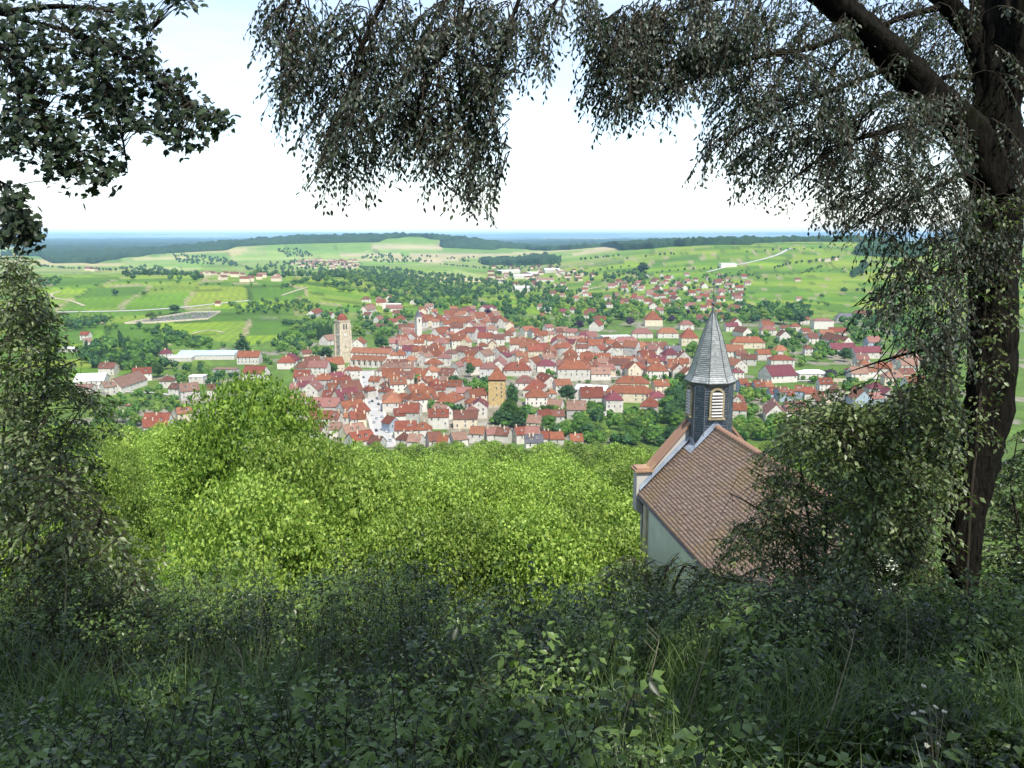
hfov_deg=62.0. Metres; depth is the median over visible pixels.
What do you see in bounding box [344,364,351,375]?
house
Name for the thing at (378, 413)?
street
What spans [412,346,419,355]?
house
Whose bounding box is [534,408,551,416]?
house
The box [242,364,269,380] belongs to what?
house
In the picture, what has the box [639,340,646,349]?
house
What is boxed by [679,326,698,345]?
house
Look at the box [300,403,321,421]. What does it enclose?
house
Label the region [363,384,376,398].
house
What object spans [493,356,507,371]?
house
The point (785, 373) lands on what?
barn
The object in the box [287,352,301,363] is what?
house
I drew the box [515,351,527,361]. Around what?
house
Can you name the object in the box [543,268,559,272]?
industrial shed
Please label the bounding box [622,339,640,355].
house
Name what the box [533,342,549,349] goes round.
house
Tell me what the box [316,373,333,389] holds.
house
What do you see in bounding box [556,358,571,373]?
house
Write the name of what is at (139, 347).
woodland
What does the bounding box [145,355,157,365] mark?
tree
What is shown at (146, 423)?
house
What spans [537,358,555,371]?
house
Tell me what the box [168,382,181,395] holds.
house
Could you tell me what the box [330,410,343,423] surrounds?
house
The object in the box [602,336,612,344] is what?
house
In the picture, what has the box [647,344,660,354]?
house
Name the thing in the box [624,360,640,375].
house
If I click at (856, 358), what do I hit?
house
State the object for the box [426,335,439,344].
house
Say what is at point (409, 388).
house
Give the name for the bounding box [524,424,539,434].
house
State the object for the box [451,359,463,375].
house
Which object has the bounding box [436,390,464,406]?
house
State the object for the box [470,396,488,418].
house
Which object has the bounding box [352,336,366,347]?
house
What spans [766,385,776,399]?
house
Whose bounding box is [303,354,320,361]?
house
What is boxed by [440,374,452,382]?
house
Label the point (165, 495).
tree
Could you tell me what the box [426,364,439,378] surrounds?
house
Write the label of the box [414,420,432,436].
house
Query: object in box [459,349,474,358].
house
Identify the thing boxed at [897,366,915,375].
house
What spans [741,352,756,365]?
house
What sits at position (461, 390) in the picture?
house
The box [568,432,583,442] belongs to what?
house
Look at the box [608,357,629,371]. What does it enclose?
house
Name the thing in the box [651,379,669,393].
house
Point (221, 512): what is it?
tree
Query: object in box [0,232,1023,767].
ground
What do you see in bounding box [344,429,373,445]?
house
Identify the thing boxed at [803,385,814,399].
house
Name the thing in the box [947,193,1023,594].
ivy
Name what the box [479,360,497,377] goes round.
house
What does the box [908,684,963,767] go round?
flowering weed
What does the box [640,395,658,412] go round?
house
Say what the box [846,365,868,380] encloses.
house
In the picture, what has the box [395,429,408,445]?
house
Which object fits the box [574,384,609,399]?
hall
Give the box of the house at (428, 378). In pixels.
[417,374,432,381]
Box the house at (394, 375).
[386,372,403,379]
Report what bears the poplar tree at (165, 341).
on the ground at (252, 326)
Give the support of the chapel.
on the ground at (252, 326)
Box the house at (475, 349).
[463,346,478,353]
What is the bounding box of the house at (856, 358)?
[852,352,869,365]
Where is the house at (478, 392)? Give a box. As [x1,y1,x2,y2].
[463,386,488,401]
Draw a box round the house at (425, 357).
[419,351,433,366]
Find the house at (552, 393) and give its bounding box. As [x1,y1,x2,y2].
[545,386,556,398]
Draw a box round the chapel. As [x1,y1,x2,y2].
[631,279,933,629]
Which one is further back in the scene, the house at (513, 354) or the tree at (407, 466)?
the house at (513, 354)
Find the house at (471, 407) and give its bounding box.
[465,403,478,418]
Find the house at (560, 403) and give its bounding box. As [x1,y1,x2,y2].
[546,397,564,408]
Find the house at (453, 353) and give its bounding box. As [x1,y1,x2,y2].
[444,347,458,360]
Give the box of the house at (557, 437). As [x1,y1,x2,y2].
[549,429,564,447]
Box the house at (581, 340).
[577,336,587,343]
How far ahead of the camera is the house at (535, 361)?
784.39 m
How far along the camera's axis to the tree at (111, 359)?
783.50 m
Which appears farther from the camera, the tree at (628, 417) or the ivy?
the tree at (628, 417)
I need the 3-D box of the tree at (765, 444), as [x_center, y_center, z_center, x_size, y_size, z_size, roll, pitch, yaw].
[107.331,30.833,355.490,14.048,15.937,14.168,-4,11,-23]
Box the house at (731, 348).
[725,343,743,356]
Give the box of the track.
[49,291,85,305]
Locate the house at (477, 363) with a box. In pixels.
[462,358,482,375]
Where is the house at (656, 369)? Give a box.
[644,362,668,378]
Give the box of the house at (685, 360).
[676,356,688,366]
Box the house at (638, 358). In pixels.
[632,354,642,361]
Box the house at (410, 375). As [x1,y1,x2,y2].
[394,369,414,384]
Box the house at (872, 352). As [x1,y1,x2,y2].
[850,344,882,358]
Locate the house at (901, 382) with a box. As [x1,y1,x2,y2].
[899,375,924,388]
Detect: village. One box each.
[84,257,837,270]
[200,271,281,281]
[291,258,359,268]
[486,265,593,286]
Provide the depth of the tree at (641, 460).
108.08 m
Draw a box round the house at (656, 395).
[645,388,665,401]
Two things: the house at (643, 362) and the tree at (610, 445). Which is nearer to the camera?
the tree at (610, 445)
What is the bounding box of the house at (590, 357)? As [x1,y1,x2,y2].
[583,354,596,360]
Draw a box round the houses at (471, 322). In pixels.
[79,272,872,345]
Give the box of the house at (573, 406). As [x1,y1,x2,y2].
[566,399,585,418]
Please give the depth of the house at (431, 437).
498.96 m
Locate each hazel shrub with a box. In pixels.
[583,553,735,638]
[697,388,886,607]
[975,429,1023,628]
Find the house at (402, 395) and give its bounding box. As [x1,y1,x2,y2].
[398,391,407,403]
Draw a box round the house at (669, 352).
[659,346,677,360]
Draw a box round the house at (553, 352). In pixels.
[543,350,555,356]
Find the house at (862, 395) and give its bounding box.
[845,386,872,407]
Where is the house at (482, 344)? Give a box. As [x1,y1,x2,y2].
[476,341,488,348]
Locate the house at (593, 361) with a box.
[590,359,597,364]
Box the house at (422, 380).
[416,377,427,385]
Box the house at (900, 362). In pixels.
[896,356,918,370]
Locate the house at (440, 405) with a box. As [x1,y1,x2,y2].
[431,402,452,419]
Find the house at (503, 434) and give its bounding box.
[494,424,512,444]
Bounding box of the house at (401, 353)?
[396,348,406,358]
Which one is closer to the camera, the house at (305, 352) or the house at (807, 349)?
the house at (305, 352)
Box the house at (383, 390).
[377,385,394,400]
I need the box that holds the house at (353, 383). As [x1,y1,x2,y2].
[335,380,363,392]
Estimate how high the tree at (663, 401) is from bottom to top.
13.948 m
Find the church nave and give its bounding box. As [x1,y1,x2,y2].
[350,347,397,367]
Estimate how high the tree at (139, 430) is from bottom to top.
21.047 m
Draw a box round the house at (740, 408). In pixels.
[732,400,746,417]
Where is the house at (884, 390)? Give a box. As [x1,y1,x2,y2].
[878,386,893,400]
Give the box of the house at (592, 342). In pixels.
[588,338,602,351]
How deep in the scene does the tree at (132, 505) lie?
60.35 m
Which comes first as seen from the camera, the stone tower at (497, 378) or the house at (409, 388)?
the stone tower at (497, 378)
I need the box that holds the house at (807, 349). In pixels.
[801,343,812,354]
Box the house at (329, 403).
[310,396,340,410]
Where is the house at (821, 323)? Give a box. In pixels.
[810,317,833,328]
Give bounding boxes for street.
[362,371,394,449]
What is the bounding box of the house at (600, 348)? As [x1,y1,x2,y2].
[591,343,605,352]
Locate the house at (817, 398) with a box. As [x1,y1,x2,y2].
[814,394,831,407]
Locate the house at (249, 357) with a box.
[236,349,262,363]
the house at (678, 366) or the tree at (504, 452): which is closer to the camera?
the tree at (504, 452)
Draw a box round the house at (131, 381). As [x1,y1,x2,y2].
[111,370,147,392]
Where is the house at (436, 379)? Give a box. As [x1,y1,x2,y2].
[428,377,443,386]
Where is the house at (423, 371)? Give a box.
[411,367,432,383]
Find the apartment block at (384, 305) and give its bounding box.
[382,303,400,308]
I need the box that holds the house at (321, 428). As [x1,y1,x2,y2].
[310,421,328,437]
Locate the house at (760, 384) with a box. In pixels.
[751,379,765,395]
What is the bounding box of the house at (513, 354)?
[510,348,519,361]
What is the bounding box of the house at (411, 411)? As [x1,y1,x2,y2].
[398,401,419,423]
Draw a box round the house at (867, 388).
[863,380,883,392]
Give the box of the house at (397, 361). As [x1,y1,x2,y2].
[386,359,405,363]
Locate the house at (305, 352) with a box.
[300,348,311,356]
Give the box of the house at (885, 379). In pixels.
[880,368,903,385]
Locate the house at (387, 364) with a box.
[376,361,403,375]
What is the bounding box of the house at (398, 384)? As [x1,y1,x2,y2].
[388,376,406,392]
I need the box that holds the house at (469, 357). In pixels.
[460,355,475,361]
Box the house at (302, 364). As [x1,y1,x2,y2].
[295,359,308,368]
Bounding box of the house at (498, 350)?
[492,345,508,358]
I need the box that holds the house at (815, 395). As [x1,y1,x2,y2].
[812,390,824,403]
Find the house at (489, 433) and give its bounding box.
[485,425,496,440]
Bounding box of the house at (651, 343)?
[644,341,660,347]
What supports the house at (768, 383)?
on the ground at (252, 326)
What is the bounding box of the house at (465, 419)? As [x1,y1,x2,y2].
[453,408,477,428]
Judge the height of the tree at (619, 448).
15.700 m
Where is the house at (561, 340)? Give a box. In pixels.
[551,338,567,345]
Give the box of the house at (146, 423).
[141,417,155,429]
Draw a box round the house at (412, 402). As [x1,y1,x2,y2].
[405,400,422,416]
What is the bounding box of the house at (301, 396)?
[290,392,306,403]
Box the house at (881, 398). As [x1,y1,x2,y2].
[868,391,884,404]
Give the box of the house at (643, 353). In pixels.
[636,349,656,356]
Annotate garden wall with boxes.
[449,422,486,426]
[488,405,500,407]
[833,377,860,381]
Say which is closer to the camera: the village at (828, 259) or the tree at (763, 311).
the tree at (763, 311)
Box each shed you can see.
[76,381,97,394]
[167,355,194,361]
[213,367,239,372]
[497,270,519,273]
[514,274,531,278]
[515,286,529,291]
[536,278,553,281]
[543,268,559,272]
[556,271,569,274]
[718,263,736,267]
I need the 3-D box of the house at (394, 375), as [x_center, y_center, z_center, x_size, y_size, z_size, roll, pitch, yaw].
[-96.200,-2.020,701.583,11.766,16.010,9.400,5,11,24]
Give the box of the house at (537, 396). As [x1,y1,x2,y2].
[525,387,547,405]
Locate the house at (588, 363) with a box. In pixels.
[583,360,592,366]
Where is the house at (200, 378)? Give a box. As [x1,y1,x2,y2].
[188,374,206,383]
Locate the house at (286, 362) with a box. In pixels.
[277,355,295,368]
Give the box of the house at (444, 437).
[436,432,450,444]
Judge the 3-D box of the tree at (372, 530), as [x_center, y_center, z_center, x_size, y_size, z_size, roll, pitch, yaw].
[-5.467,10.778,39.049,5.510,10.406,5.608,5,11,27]
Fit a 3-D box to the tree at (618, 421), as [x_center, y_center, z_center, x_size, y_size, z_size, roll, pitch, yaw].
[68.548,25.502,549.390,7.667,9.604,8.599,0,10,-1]
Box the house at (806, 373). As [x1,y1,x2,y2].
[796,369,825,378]
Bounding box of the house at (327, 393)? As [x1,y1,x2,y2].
[322,388,333,396]
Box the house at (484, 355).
[475,348,494,363]
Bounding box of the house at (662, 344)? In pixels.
[645,340,667,351]
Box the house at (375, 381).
[368,374,384,387]
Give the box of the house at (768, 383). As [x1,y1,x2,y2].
[765,379,773,387]
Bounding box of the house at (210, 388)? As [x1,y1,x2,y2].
[206,382,215,397]
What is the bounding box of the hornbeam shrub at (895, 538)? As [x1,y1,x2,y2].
[764,362,985,630]
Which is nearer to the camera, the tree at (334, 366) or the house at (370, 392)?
the house at (370, 392)
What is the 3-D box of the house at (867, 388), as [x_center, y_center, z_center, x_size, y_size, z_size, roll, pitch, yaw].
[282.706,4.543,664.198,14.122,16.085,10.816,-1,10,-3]
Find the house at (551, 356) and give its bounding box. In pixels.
[539,351,555,362]
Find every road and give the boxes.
[63,300,249,311]
[707,248,790,271]
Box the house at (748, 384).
[745,380,751,387]
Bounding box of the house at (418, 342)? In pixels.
[413,338,423,345]
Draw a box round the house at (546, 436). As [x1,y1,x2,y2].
[540,429,550,443]
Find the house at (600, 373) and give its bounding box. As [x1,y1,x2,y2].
[590,366,610,379]
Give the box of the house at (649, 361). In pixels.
[646,357,659,365]
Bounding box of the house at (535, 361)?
[528,355,541,371]
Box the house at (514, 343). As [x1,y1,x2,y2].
[509,337,525,351]
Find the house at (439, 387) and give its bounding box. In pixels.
[430,381,445,392]
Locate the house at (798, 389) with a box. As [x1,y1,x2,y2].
[794,385,804,398]
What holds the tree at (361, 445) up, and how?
on the ground at (252, 326)
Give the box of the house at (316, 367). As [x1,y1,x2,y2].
[307,359,330,376]
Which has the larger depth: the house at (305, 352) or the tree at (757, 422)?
the house at (305, 352)
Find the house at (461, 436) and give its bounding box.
[449,429,468,446]
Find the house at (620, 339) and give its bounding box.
[614,336,637,344]
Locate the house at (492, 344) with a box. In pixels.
[487,339,496,349]
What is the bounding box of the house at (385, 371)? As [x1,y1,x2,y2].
[382,368,401,380]
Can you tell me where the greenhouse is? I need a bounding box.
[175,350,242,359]
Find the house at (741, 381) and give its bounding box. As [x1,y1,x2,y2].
[736,377,747,391]
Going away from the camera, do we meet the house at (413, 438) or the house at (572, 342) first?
the house at (413, 438)
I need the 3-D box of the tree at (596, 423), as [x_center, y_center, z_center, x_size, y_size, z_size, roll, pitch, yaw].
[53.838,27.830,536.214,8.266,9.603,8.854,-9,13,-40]
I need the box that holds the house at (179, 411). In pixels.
[175,406,192,420]
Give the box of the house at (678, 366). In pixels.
[671,361,683,377]
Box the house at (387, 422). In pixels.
[381,413,397,432]
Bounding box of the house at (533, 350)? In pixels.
[525,344,543,357]
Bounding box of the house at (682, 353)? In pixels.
[676,349,689,365]
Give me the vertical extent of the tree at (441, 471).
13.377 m
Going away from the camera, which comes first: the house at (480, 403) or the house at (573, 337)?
the house at (480, 403)
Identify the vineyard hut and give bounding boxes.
[215,301,221,305]
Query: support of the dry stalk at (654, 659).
on the grass at (672, 672)
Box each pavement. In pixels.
[360,378,375,434]
[371,371,395,445]
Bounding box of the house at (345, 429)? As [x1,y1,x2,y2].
[338,422,366,443]
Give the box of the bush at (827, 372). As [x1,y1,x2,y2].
[825,369,836,376]
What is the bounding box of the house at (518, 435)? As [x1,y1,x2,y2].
[512,424,524,443]
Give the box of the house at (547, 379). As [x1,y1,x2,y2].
[533,372,553,390]
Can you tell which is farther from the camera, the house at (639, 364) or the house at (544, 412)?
the house at (639, 364)
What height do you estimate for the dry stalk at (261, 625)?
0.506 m
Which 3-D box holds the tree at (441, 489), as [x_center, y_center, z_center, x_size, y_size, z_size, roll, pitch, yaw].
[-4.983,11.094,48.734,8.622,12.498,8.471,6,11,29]
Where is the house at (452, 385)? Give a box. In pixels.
[444,378,463,394]
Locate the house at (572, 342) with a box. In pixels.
[566,339,576,350]
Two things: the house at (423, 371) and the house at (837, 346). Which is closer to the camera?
the house at (423, 371)
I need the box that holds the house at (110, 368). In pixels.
[97,361,118,374]
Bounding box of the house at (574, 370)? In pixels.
[556,359,590,380]
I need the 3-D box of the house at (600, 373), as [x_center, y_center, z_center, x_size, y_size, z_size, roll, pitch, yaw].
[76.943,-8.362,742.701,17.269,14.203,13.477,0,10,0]
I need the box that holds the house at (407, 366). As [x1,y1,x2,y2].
[399,362,413,370]
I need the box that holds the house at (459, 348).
[455,345,467,356]
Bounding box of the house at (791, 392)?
[787,388,794,400]
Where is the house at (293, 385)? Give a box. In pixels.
[289,382,299,392]
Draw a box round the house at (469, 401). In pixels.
[464,394,476,408]
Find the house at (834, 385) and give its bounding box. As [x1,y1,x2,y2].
[826,382,845,401]
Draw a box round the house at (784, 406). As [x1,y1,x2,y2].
[782,400,806,418]
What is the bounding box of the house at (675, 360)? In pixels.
[666,358,682,363]
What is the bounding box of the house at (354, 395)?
[344,392,364,402]
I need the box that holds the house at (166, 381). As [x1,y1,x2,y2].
[159,375,176,387]
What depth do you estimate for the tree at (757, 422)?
540.99 m
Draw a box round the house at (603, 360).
[597,355,608,363]
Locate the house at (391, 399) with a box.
[382,390,401,411]
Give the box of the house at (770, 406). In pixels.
[762,398,784,420]
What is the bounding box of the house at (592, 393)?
[578,384,603,403]
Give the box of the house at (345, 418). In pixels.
[343,409,348,424]
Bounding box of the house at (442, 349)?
[419,345,445,352]
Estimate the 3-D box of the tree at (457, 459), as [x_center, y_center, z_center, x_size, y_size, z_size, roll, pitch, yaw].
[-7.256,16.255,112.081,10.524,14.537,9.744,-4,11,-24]
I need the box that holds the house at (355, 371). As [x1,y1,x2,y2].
[350,364,361,378]
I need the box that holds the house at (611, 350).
[604,345,616,355]
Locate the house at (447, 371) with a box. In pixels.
[438,367,458,379]
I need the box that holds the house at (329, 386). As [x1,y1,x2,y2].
[325,380,338,389]
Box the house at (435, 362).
[424,357,443,368]
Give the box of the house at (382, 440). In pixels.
[366,435,387,447]
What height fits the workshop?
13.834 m
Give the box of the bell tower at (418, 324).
[414,310,421,336]
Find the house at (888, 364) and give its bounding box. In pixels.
[873,362,892,373]
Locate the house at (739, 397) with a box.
[733,393,744,401]
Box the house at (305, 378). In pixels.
[294,374,313,382]
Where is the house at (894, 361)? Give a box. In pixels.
[888,353,903,364]
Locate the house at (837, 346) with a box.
[827,341,854,350]
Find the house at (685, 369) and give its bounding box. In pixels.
[678,365,689,374]
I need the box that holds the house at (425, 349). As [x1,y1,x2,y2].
[421,346,437,352]
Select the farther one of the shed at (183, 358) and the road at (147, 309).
the road at (147, 309)
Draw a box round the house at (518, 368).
[503,360,531,375]
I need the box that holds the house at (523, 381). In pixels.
[515,374,532,389]
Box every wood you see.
[0,232,517,263]
[440,235,915,250]
[481,253,560,264]
[854,241,927,256]
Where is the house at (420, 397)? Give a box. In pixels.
[404,389,430,411]
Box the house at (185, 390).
[178,381,199,400]
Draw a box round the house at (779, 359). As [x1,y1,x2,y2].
[767,352,794,367]
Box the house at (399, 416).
[393,406,405,419]
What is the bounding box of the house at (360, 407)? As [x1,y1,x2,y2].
[346,402,370,419]
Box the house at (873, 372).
[867,367,877,377]
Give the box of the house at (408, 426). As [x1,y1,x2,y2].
[394,419,416,437]
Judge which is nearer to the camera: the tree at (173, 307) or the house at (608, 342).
the house at (608, 342)
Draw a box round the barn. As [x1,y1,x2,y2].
[758,364,797,382]
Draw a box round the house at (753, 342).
[730,336,765,348]
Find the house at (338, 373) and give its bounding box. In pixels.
[329,370,346,376]
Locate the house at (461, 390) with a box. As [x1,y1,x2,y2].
[456,385,471,395]
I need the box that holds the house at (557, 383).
[552,377,571,393]
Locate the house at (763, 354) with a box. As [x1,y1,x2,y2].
[754,348,771,359]
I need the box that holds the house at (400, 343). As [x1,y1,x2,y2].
[397,339,413,350]
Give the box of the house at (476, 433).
[468,424,485,442]
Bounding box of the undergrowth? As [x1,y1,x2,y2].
[0,527,1023,767]
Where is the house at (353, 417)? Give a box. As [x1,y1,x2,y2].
[348,408,357,423]
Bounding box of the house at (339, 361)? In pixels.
[325,355,344,370]
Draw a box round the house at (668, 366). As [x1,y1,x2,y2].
[664,360,675,371]
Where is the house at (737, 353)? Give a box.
[734,349,746,358]
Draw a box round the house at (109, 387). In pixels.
[99,380,116,395]
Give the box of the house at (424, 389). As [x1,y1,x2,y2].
[417,384,435,392]
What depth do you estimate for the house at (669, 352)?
830.08 m
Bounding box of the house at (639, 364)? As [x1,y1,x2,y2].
[620,360,645,375]
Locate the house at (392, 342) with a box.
[389,336,406,348]
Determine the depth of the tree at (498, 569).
37.05 m
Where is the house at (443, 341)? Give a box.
[433,336,449,350]
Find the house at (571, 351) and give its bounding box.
[562,348,577,358]
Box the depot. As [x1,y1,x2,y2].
[58,347,78,351]
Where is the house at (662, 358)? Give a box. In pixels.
[651,355,666,365]
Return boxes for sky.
[0,0,1023,233]
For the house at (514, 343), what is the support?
on the ground at (252, 326)
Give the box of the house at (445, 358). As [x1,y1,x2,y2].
[437,352,451,365]
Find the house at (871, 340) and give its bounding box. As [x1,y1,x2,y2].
[863,335,881,345]
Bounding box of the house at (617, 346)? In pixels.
[611,339,622,354]
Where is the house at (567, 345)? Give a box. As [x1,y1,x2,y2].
[560,342,571,351]
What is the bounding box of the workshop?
[73,373,109,387]
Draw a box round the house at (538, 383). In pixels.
[523,377,546,395]
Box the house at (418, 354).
[414,351,423,364]
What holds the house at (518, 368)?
on the ground at (252, 326)
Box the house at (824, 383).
[815,375,833,390]
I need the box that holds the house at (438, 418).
[428,408,448,428]
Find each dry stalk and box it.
[59,543,66,645]
[193,578,200,662]
[228,637,242,750]
[253,593,261,667]
[467,678,492,754]
[615,677,628,735]
[639,624,658,718]
[683,627,713,727]
[826,621,854,728]
[892,585,907,679]
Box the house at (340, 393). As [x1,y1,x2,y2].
[331,387,357,400]
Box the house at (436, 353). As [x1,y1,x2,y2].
[430,348,441,358]
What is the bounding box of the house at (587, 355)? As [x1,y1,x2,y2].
[585,353,598,358]
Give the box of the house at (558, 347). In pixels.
[553,342,564,354]
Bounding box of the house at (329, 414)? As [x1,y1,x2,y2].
[310,408,332,426]
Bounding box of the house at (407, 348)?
[402,344,417,356]
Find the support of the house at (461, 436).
on the ground at (252, 326)
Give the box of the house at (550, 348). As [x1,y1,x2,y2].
[544,344,556,358]
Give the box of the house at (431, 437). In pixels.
[425,429,441,447]
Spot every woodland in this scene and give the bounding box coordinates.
[37,273,939,444]
[41,245,902,295]
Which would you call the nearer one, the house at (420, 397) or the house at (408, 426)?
the house at (408, 426)
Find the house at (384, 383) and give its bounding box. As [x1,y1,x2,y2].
[379,379,389,388]
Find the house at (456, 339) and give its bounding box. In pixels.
[451,334,465,348]
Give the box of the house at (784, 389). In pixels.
[773,386,789,401]
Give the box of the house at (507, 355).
[496,350,512,363]
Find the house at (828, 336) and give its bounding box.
[821,332,853,342]
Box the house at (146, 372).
[132,365,151,379]
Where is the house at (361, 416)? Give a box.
[357,410,366,426]
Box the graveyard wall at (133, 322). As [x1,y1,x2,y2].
[125,311,220,323]
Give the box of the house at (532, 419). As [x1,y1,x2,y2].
[526,414,543,430]
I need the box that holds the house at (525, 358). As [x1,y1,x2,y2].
[517,355,529,365]
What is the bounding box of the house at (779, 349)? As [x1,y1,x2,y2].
[771,344,788,353]
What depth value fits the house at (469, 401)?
608.74 m
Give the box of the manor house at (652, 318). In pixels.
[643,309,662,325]
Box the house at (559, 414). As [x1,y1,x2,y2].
[549,408,564,422]
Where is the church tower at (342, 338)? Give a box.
[334,309,351,362]
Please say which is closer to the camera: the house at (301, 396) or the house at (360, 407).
the house at (360, 407)
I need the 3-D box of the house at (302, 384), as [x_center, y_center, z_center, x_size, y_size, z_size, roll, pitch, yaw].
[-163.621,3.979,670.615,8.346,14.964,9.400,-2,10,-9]
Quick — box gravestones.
[134,312,217,321]
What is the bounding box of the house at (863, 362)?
[856,356,870,366]
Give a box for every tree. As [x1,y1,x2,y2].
[0,0,240,256]
[0,248,130,641]
[0,443,189,653]
[0,473,112,610]
[25,424,78,470]
[48,457,173,621]
[56,454,154,611]
[62,442,95,470]
[66,424,108,450]
[83,339,88,349]
[83,445,135,475]
[86,346,100,351]
[88,444,170,579]
[89,350,93,367]
[94,419,115,439]
[95,348,107,356]
[97,432,117,445]
[103,425,143,450]
[108,353,114,361]
[109,421,120,430]
[114,408,130,421]
[117,330,123,347]
[118,353,123,369]
[120,336,131,349]
[122,353,132,360]
[123,359,134,370]
[124,421,136,429]
[127,426,149,438]
[128,437,185,552]
[129,412,141,425]
[130,360,145,368]
[130,430,169,451]
[138,417,244,582]
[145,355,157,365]
[145,420,171,437]
[145,443,197,547]
[146,311,156,317]
[149,363,165,377]
[149,467,344,649]
[160,370,340,609]
[163,337,167,347]
[167,304,179,312]
[217,424,390,573]
[232,333,250,350]
[243,0,1023,605]
[264,514,353,636]
[276,459,434,630]
[289,510,381,647]
[316,324,319,340]
[317,347,332,356]
[328,444,350,459]
[330,362,338,371]
[333,451,367,465]
[337,510,436,640]
[338,509,494,644]
[346,457,402,485]
[349,441,365,453]
[351,324,363,335]
[353,445,382,461]
[357,440,369,450]
[364,446,394,456]
[364,489,481,532]
[366,449,418,479]
[368,442,384,451]
[374,336,388,346]
[377,471,493,580]
[383,474,447,496]
[384,460,449,486]
[393,442,408,451]
[395,450,467,474]
[395,502,499,619]
[399,446,417,461]
[411,463,459,506]
[413,443,425,452]
[415,451,436,466]
[420,443,455,462]
[425,471,502,512]
[426,508,585,643]
[433,440,451,448]
[437,454,476,469]
[439,458,543,495]
[447,490,506,526]
[448,374,460,379]
[450,442,476,465]
[456,469,528,518]
[460,295,471,303]
[465,362,475,376]
[465,453,484,465]
[469,441,487,459]
[469,505,621,641]
[472,492,572,583]
[478,439,488,445]
[483,440,505,457]
[486,468,561,516]
[488,443,521,464]
[491,454,552,483]
[492,409,503,419]
[499,410,512,420]
[502,398,517,415]
[504,307,514,315]
[505,383,518,402]
[510,413,523,426]
[510,447,525,455]
[510,447,549,471]
[512,407,527,416]
[516,489,617,592]
[519,452,583,481]
[523,470,639,603]
[529,456,617,532]
[531,442,559,455]
[540,415,556,428]
[541,441,561,450]
[542,499,657,604]
[543,404,552,408]
[549,448,578,462]
[550,456,602,477]
[556,384,576,398]
[557,421,570,431]
[558,443,596,468]
[561,440,574,448]
[567,464,627,495]
[571,418,588,430]
[574,320,583,327]
[576,415,591,424]
[578,425,593,432]
[580,444,598,453]
[584,447,622,469]
[586,401,596,408]
[586,429,607,443]
[588,460,643,558]
[589,440,603,448]
[589,448,606,459]
[590,429,608,443]
[590,456,637,491]
[592,421,602,426]
[593,407,605,415]
[600,441,625,449]
[608,443,625,454]
[610,446,648,465]
[612,416,623,429]
[618,425,633,433]
[622,408,638,415]
[623,413,635,423]
[625,317,634,326]
[625,418,643,430]
[629,429,640,436]
[630,432,642,443]
[631,454,652,464]
[632,447,648,457]
[635,416,645,422]
[635,444,655,455]
[637,262,648,270]
[637,408,644,415]
[641,427,652,441]
[644,413,656,421]
[645,431,658,444]
[652,411,659,422]
[657,395,673,406]
[658,406,674,422]
[662,402,680,409]
[662,426,676,438]
[663,386,674,394]
[665,389,678,395]
[668,399,682,410]
[669,409,684,420]
[669,414,683,424]
[674,372,685,381]
[674,392,685,404]
[685,341,697,357]
[732,414,749,424]
[732,419,744,426]
[734,425,744,435]
[744,424,756,438]
[748,417,763,428]
[755,307,768,318]
[756,424,769,439]
[758,440,776,448]
[767,427,777,439]
[767,444,813,482]
[773,411,787,419]
[774,307,792,323]
[793,312,807,324]
[802,447,824,477]
[837,347,852,361]
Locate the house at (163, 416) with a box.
[141,412,174,425]
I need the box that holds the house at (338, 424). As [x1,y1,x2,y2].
[329,420,342,437]
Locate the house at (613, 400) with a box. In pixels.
[604,390,623,411]
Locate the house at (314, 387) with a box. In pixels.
[301,378,323,397]
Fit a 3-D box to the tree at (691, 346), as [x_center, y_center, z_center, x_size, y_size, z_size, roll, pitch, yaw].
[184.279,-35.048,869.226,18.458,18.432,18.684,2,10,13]
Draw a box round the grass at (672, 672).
[0,575,1023,767]
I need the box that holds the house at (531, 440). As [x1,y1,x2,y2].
[524,432,543,449]
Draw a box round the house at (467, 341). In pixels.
[460,336,471,346]
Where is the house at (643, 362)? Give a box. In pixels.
[640,357,646,366]
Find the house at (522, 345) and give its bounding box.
[519,340,533,350]
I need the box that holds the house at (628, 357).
[612,355,634,359]
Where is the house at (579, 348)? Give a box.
[575,342,588,354]
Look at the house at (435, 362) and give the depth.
779.25 m
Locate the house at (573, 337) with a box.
[566,335,584,339]
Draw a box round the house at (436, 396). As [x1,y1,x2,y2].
[430,391,445,401]
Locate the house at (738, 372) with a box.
[732,366,744,379]
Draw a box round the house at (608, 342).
[605,338,615,346]
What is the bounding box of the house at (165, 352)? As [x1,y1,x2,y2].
[159,348,172,356]
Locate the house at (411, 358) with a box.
[405,355,417,366]
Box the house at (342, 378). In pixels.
[329,375,351,382]
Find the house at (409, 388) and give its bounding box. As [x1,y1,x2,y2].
[405,382,425,393]
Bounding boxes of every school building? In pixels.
[604,384,652,402]
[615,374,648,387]
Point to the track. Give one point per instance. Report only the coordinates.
(51, 294)
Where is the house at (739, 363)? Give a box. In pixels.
[729,357,747,372]
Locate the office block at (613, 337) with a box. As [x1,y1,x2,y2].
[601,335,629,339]
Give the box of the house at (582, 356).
[580,351,610,360]
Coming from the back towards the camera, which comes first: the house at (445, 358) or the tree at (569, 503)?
the house at (445, 358)
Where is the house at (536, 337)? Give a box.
[532,334,543,342]
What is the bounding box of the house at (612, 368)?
[595,362,615,376]
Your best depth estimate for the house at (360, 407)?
579.81 m
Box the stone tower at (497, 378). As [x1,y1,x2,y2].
[487,367,506,404]
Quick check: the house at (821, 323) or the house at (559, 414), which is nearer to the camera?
the house at (559, 414)
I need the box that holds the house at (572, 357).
[563,353,579,359]
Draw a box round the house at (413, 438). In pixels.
[406,430,425,446]
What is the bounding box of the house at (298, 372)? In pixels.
[292,368,311,382]
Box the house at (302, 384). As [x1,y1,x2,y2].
[298,380,308,390]
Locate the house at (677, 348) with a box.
[663,344,681,352]
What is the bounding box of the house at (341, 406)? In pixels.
[335,398,362,412]

